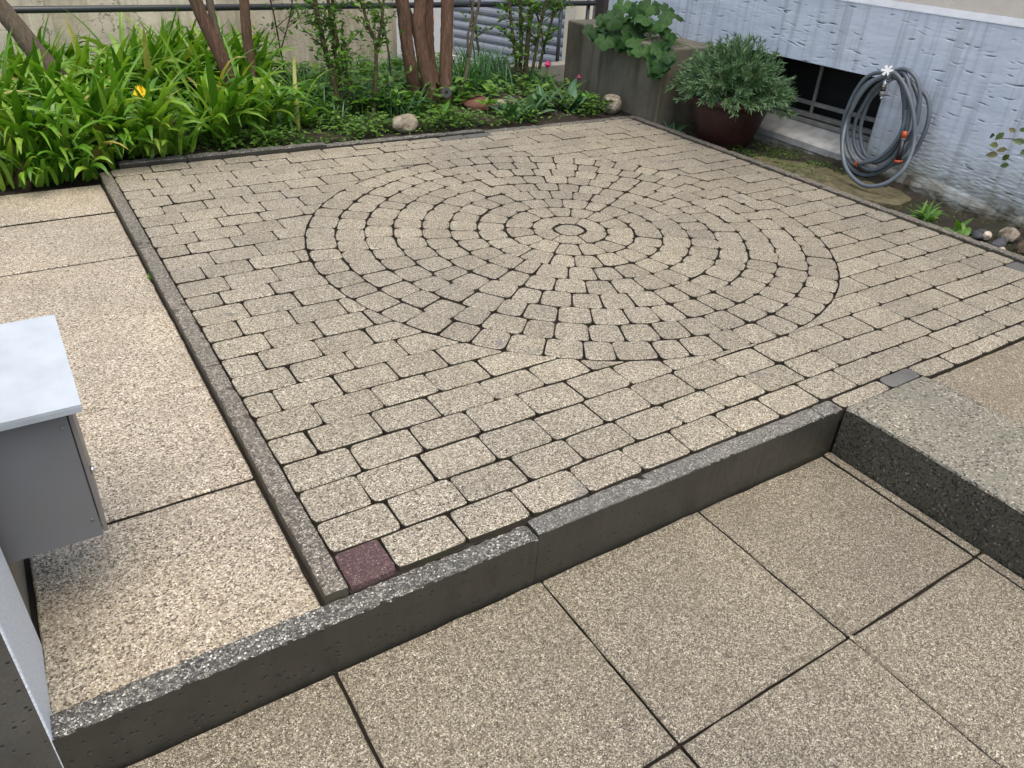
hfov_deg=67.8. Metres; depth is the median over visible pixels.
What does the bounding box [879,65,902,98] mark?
water tap
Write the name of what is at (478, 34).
shrub
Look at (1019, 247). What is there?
rock
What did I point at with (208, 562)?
side path
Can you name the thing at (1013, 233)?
rock
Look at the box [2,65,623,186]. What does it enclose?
flower bed
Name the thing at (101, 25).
garden wall
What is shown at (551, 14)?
shrub
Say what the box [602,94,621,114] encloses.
rock
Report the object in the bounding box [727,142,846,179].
moss patch
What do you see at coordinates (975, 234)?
rock
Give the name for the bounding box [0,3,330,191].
daylily patch
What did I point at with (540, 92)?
tulip foliage
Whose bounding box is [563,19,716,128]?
concrete wall
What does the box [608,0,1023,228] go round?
house wall
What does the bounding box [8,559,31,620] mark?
plinth
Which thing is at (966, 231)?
weed
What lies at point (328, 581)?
side kerb
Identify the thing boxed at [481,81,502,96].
seedling
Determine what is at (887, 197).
flat stone
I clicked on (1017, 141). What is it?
rose twig
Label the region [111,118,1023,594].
patio paving
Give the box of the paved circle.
[306,156,837,362]
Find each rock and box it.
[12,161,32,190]
[391,114,417,133]
[462,95,491,111]
[492,99,515,106]
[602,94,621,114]
[971,229,990,240]
[982,231,991,239]
[992,238,1007,247]
[998,227,1020,242]
[1014,240,1023,255]
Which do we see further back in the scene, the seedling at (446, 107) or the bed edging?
the bed edging
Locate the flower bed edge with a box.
[512,67,631,115]
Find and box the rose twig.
[986,128,1023,167]
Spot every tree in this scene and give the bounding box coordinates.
[0,0,66,74]
[189,0,260,97]
[395,0,453,108]
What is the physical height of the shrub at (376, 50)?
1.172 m
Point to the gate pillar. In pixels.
(26, 737)
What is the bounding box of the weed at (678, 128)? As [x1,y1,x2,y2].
[663,121,686,132]
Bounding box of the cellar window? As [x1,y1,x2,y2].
[724,43,884,165]
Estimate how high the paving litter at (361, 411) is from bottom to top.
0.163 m
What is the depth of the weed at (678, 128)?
5.03 m
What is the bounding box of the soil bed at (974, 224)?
[681,122,1023,251]
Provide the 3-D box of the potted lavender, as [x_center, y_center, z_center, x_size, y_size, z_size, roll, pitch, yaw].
[1.332,-1.815,4.712,0.677,0.682,0.934,-16,37,-28]
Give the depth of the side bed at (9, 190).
3.61 m
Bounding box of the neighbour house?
[396,0,593,63]
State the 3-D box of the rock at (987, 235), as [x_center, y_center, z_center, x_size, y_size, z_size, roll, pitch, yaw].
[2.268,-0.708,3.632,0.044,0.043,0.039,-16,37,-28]
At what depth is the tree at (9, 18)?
4.32 m
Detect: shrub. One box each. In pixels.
[252,0,313,79]
[295,0,373,113]
[345,0,411,115]
[365,0,391,83]
[461,0,503,78]
[493,0,558,82]
[526,0,573,75]
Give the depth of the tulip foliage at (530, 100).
5.03 m
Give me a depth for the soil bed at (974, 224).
4.13 m
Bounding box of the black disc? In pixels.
[441,74,451,97]
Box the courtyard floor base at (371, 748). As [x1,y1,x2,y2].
[334,456,979,767]
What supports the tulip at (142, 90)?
on the flower bed at (545, 119)
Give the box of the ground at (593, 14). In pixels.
[399,0,595,62]
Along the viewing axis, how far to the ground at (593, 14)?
14.13 m
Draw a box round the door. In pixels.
[67,413,107,530]
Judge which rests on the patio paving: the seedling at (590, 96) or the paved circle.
the paved circle
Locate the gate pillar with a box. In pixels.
[0,548,63,767]
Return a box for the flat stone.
[753,156,910,210]
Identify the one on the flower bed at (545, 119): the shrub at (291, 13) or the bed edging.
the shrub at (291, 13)
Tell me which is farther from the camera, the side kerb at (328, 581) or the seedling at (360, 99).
the seedling at (360, 99)
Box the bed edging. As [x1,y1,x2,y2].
[510,61,564,81]
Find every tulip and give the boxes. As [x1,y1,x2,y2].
[133,85,145,110]
[545,60,550,80]
[576,74,581,91]
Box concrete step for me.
[831,376,1023,578]
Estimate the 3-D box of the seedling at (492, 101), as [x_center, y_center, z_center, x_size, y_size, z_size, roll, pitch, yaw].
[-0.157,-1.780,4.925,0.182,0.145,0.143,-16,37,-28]
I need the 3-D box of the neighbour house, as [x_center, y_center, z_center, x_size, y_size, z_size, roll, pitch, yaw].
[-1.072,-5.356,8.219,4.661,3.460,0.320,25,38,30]
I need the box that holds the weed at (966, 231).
[943,218,972,235]
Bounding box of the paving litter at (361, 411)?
[131,179,890,747]
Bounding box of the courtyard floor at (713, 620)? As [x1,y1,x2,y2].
[125,452,1023,767]
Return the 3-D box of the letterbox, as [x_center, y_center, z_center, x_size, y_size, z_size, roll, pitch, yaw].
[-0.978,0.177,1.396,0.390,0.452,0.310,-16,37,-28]
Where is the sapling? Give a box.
[458,0,480,101]
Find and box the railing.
[12,0,608,61]
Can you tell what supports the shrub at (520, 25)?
on the flower bed at (545, 119)
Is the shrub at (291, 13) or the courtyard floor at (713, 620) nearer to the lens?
the courtyard floor at (713, 620)
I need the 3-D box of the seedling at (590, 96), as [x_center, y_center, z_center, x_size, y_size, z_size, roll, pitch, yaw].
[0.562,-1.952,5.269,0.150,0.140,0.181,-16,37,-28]
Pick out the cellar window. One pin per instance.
(825, 92)
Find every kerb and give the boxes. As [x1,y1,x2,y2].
[50,401,842,767]
[99,172,348,605]
[118,115,632,168]
[630,116,1023,263]
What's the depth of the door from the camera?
1.39 m
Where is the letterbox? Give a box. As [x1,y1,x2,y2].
[0,315,107,563]
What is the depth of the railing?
5.37 m
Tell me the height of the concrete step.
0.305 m
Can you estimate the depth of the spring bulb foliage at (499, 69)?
5.38 m
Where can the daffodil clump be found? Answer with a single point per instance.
(470, 75)
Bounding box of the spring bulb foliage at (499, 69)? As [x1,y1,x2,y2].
[272,43,563,124]
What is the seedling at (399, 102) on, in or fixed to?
on the flower bed at (545, 119)
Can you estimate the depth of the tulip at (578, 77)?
5.41 m
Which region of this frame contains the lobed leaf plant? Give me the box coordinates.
[582,0,699,79]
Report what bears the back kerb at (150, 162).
on the patio paving
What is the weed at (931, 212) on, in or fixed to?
on the soil bed at (974, 224)
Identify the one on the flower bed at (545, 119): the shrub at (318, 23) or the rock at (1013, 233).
the shrub at (318, 23)
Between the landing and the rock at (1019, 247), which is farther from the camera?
the rock at (1019, 247)
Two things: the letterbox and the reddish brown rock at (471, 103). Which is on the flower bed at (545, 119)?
the reddish brown rock at (471, 103)
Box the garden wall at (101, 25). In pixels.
[0,0,396,73]
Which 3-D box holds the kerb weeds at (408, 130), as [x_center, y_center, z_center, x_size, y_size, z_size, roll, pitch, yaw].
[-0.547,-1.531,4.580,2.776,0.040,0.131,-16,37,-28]
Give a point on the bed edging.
(559, 70)
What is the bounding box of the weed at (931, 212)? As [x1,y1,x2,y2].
[902,200,946,222]
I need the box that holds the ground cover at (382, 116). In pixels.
[173,85,612,150]
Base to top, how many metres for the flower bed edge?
0.460 m
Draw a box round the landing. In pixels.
[932,340,1023,426]
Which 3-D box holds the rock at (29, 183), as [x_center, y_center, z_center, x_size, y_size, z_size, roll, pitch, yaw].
[-2.272,-0.966,3.550,0.112,0.158,0.117,9,33,9]
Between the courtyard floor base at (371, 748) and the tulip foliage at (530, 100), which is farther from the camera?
the tulip foliage at (530, 100)
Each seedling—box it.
[351,95,378,114]
[389,96,409,114]
[427,100,454,127]
[474,96,498,116]
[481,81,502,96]
[579,90,600,109]
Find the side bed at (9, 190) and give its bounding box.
[0,180,101,194]
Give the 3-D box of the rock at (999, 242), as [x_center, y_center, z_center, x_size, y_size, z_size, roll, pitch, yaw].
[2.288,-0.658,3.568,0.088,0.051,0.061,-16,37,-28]
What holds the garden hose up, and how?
hanging from the water tap
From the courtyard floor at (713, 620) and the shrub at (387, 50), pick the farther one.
the shrub at (387, 50)
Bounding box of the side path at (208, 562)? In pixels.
[0,185,320,714]
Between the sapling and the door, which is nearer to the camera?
the door
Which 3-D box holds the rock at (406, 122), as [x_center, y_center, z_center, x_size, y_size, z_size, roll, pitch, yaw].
[-0.650,-1.572,4.592,0.164,0.117,0.102,-16,37,-28]
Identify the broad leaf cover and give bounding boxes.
[269,52,503,115]
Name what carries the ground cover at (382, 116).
on the flower bed at (545, 119)
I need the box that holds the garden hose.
[840,67,931,188]
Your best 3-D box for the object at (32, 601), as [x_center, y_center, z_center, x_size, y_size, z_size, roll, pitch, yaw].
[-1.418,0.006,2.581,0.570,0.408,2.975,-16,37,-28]
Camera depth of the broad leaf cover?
5.04 m
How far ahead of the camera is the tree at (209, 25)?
4.47 m
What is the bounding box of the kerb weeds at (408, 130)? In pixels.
[182,109,599,153]
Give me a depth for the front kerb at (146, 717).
1.62 m
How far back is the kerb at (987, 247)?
3.92 m
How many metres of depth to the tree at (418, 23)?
4.85 m
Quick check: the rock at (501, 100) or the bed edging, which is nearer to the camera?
the rock at (501, 100)
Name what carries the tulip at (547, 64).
on the flower bed at (545, 119)
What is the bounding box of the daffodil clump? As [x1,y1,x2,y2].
[437,35,502,95]
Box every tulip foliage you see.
[488,96,534,120]
[495,89,555,115]
[533,84,565,108]
[547,82,589,111]
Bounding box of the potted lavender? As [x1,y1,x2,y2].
[665,32,799,150]
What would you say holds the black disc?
hanging from the tree at (418, 23)

